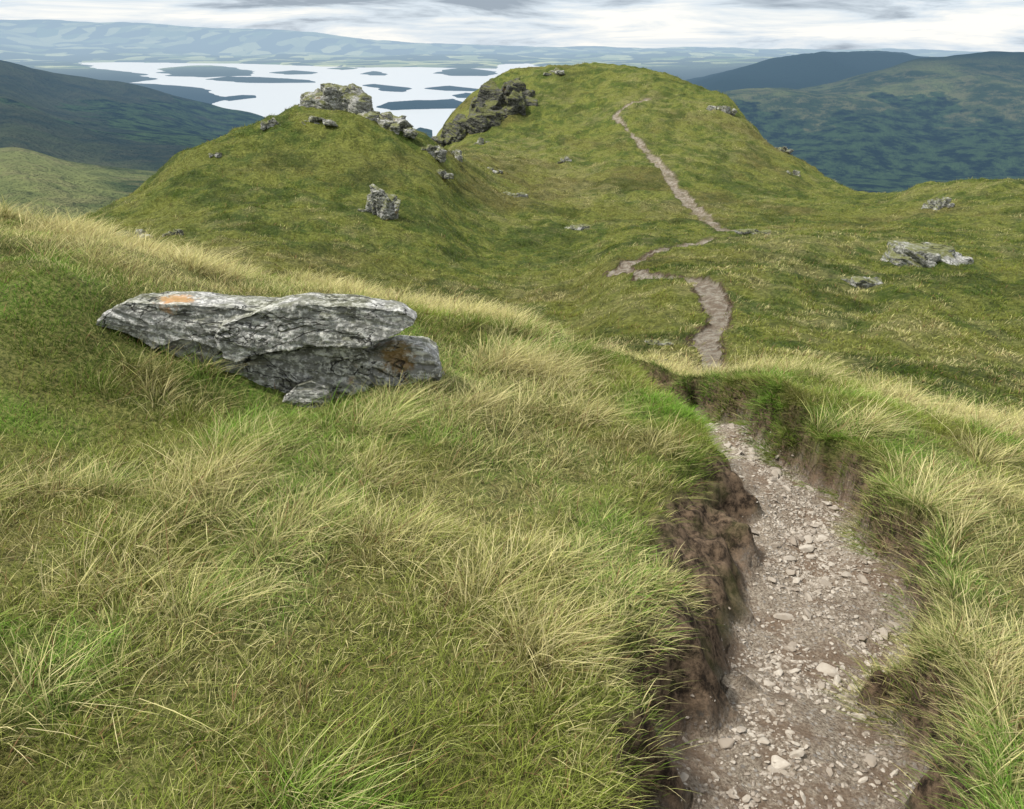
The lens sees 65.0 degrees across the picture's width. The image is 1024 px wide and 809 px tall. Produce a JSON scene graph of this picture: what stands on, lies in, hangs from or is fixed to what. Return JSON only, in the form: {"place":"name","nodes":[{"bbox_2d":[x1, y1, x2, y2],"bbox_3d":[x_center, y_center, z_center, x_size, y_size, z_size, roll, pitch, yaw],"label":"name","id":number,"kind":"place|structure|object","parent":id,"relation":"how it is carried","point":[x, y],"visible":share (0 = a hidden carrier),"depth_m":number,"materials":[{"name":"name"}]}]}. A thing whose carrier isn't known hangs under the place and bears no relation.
{"place":"outdoors","nodes":[
{"label":"outdoors","id":0,"kind":"place"},
{"bbox_2d":[81,62,538,135],"bbox_3d":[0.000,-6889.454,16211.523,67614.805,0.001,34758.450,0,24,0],"label":"loch","id":1,"kind":"structure","parent":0,"point":[274,99],"depth_m":7200.11,"materials":[{"name":"grey liquid"}]},
{"bbox_2d":[0,61,1023,808],"bbox_3d":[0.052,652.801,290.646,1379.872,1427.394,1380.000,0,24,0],"label":"ground","id":2,"kind":"structure","parent":0,"point":[716,534],"depth_m":4.51,"materials":[{"name":"green plant"}]},
{"bbox_2d":[110,229,152,237],"bbox_3d":[-26.141,-11.521,55.272,3.125,1.063,1.854,0,24,0],"label":"boulder","id":3,"kind":"object","parent":2,"relation":"on","point":[141,231],"visible":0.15,"depth_m":55.04,"materials":[{"name":"grey stone"}]},
{"bbox_2d":[162,229,183,236],"bbox_3d":[-22.936,-11.567,54.339,1.387,0.601,0.844,-8,25,-18],"label":"rock outcrop","id":4,"kind":"object","parent":2,"relation":"on","point":[179,231],"visible":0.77,"depth_m":54.11,"materials":[{"name":"grey stone"}]},
{"bbox_2d":[209,152,221,157],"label":"rock outcrop","id":5,"kind":"object","parent":2,"relation":"on","point":[218,155],"visible":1,"depth_m":73.23,"materials":[{"name":"grey stone"}]},
{"bbox_2d":[260,117,278,129],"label":"rock outcrop","id":6,"kind":"object","parent":2,"relation":"on","point":[272,122],"visible":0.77,"depth_m":79.46,"materials":[{"name":"grey stone"}]},
{"bbox_2d":[95,291,444,407],"bbox_3d":[-1.447,-0.307,5.134,2.077,0.910,0.682,0,24,0],"label":"rock outcrop","id":7,"kind":"object","parent":2,"relation":"on","point":[306,348],"visible":0.72,"depth_m":4.81,"materials":[{"name":"grey stone"}]},
{"bbox_2d":[301,115,337,126],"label":"rock outcrop","id":8,"kind":"object","parent":2,"relation":"on","point":[327,122],"visible":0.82,"depth_m":79.48,"materials":[{"name":"grey stone"}]},
{"bbox_2d":[298,83,373,113],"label":"summit crag","id":9,"kind":"structure","parent":2,"relation":"on","point":[353,98],"depth_m":84.70,"materials":[{"name":"grey stone"}]},
{"bbox_2d":[358,183,400,219],"bbox_3d":[-10.435,-15.581,63.168,3.412,3.300,1.905,9,26,20],"label":"boulder","id":10,"kind":"object","parent":2,"relation":"on","point":[382,204],"visible":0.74,"depth_m":62.68,"materials":[{"name":"grey stone"}]},
{"bbox_2d":[358,111,413,128],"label":"rock outcrop","id":11,"kind":"object","parent":2,"relation":"on","point":[385,120],"visible":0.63,"depth_m":83.82,"materials":[{"name":"grey stone"}]},
{"bbox_2d":[386,123,417,138],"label":"rock outcrop","id":12,"kind":"object","parent":2,"relation":"on","point":[411,133],"visible":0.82,"depth_m":83.49,"materials":[{"name":"grey stone"}]},
{"bbox_2d":[421,144,446,162],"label":"rock outcrop","id":13,"kind":"object","parent":2,"relation":"on","point":[438,153],"visible":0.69,"depth_m":84.34,"materials":[{"name":"grey stone"}]},
{"bbox_2d":[436,169,453,178],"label":"rock outcrop","id":14,"kind":"object","parent":2,"relation":"on","point":[444,174],"visible":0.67,"depth_m":81.30,"materials":[{"name":"grey stone"}]},
{"bbox_2d":[431,122,465,146],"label":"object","id":15,"kind":"structure","parent":2,"relation":"on","point":[453,133],"depth_m":161.72,"materials":[{"name":"grey stone"}]},
{"bbox_2d":[447,149,462,161],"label":"rock outcrop","id":16,"kind":"object","parent":2,"relation":"on","point":[457,153],"visible":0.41,"depth_m":96.49,"materials":[{"name":"grey stone"}]},
{"bbox_2d":[452,101,507,133],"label":"cliff","id":17,"kind":"structure","parent":2,"relation":"on","point":[482,118],"depth_m":162.46,"materials":[{"name":"grey stone"}]},
{"bbox_2d":[473,137,489,144],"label":"rock outcrop","id":18,"kind":"object","parent":2,"relation":"on","point":[480,140],"visible":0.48,"depth_m":141.67,"materials":[{"name":"grey stone"}]},
{"bbox_2d":[487,167,502,173],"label":"rock outcrop","id":19,"kind":"object","parent":2,"relation":"on","point":[495,171],"visible":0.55,"depth_m":115.58,"materials":[{"name":"grey stone"}]},
{"bbox_2d":[467,79,537,117],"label":"cliff","id":20,"kind":"structure","parent":2,"relation":"on","point":[514,100],"depth_m":167.52,"materials":[{"name":"grey stone"}]},
{"bbox_2d":[0,192,1023,808],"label":"grass","id":21,"kind":"structure","parent":2,"relation":"on","point":[224,444],"depth_m":3.26,"materials":[{"name":"green plant"}]},
{"bbox_2d":[502,191,527,197],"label":"rock outcrop","id":22,"kind":"object","parent":2,"relation":"on","point":[522,194],"visible":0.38,"depth_m":98.40,"materials":[{"name":"grey stone"}]},
{"bbox_2d":[500,77,534,97],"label":"rock","id":23,"kind":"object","parent":2,"relation":"on","point":[517,82],"depth_m":175.64,"materials":[{"name":"grey stone"}]},
{"bbox_2d":[543,68,563,75],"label":"rock outcrop","id":24,"kind":"object","parent":2,"relation":"on","point":[557,71],"visible":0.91,"depth_m":192.23,"materials":[{"name":"grey stone"}]},
{"bbox_2d":[558,156,571,163],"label":"rock outcrop","id":25,"kind":"object","parent":2,"relation":"on","point":[566,158],"visible":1,"depth_m":131.16,"materials":[{"name":"grey stone"}]},
{"bbox_2d":[565,224,589,229],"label":"rock outcrop","id":26,"kind":"object","parent":2,"relation":"on","point":[580,226],"visible":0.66,"depth_m":79.63,"materials":[{"name":"grey stone"}]},
{"bbox_2d":[645,339,673,345],"bbox_3d":[5.353,-2.213,28.932,1.093,0.290,0.758,-9,26,-19],"label":"flat stone","id":27,"kind":"object","parent":2,"relation":"on","point":[659,341],"visible":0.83,"depth_m":28.79,"materials":[{"name":"grey stone"}]},
{"bbox_2d":[706,105,736,115],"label":"rock outcrop","id":28,"kind":"object","parent":2,"relation":"on","point":[728,110],"visible":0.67,"depth_m":161.34,"materials":[{"name":"grey stone"}]},
{"bbox_2d":[734,228,770,234],"bbox_3d":[18.032,-12.935,59.888,2.836,0.507,1.287,-9,26,-19],"label":"flat stone","id":29,"kind":"object","parent":2,"relation":"on","point":[745,231],"visible":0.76,"depth_m":59.62,"materials":[{"name":"grey stone"}]},
{"bbox_2d":[775,146,793,153],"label":"rock outcrop","id":30,"kind":"object","parent":2,"relation":"on","point":[785,149],"visible":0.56,"depth_m":152.92,"materials":[{"name":"grey stone"}]},
{"bbox_2d":[666,399,915,808],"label":"gravel","id":31,"kind":"structure","parent":2,"relation":"on","point":[778,764],"depth_m":3.81,"materials":[{"name":"grey gravel"}]},
{"bbox_2d":[786,170,800,176],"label":"rock outcrop","id":32,"kind":"object","parent":2,"relation":"on","point":[796,172],"visible":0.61,"depth_m":138.37,"materials":[{"name":"grey stone"}]},
{"bbox_2d":[841,276,882,288],"bbox_3d":[18.146,-6.268,41.748,2.018,0.921,1.618,0,24,0],"label":"rock outcrop","id":33,"kind":"object","parent":2,"relation":"on","point":[864,282],"visible":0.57,"depth_m":41.17,"materials":[{"name":"grey stone"}]},
{"bbox_2d":[881,240,973,267],"bbox_3d":[24.372,-8.656,47.784,6.348,2.276,4.867,-14,27,-28],"label":"rock outcrop","id":34,"kind":"object","parent":2,"relation":"on","point":[898,253],"visible":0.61,"depth_m":46.48,"materials":[{"name":"grey stone"}]},
{"bbox_2d":[921,197,954,209],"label":"rock outcrop","id":35,"kind":"object","parent":2,"relation":"on","point":[937,203],"visible":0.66,"depth_m":90.45,"materials":[{"name":"grey stone"}]},
{"bbox_2d":[0,19,1023,220],"bbox_3d":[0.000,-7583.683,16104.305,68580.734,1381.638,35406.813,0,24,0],"label":"distant hills","id":36,"kind":"structure","parent":0,"point":[76,135],"depth_m":2435.76,"materials":[{"name":"green plant"}]},
{"bbox_2d":[0,0,1023,51],"label":"sky","id":37,"kind":"structure","parent":0,"point":[951,25],"materials":[{"name":"white"}]}
]}

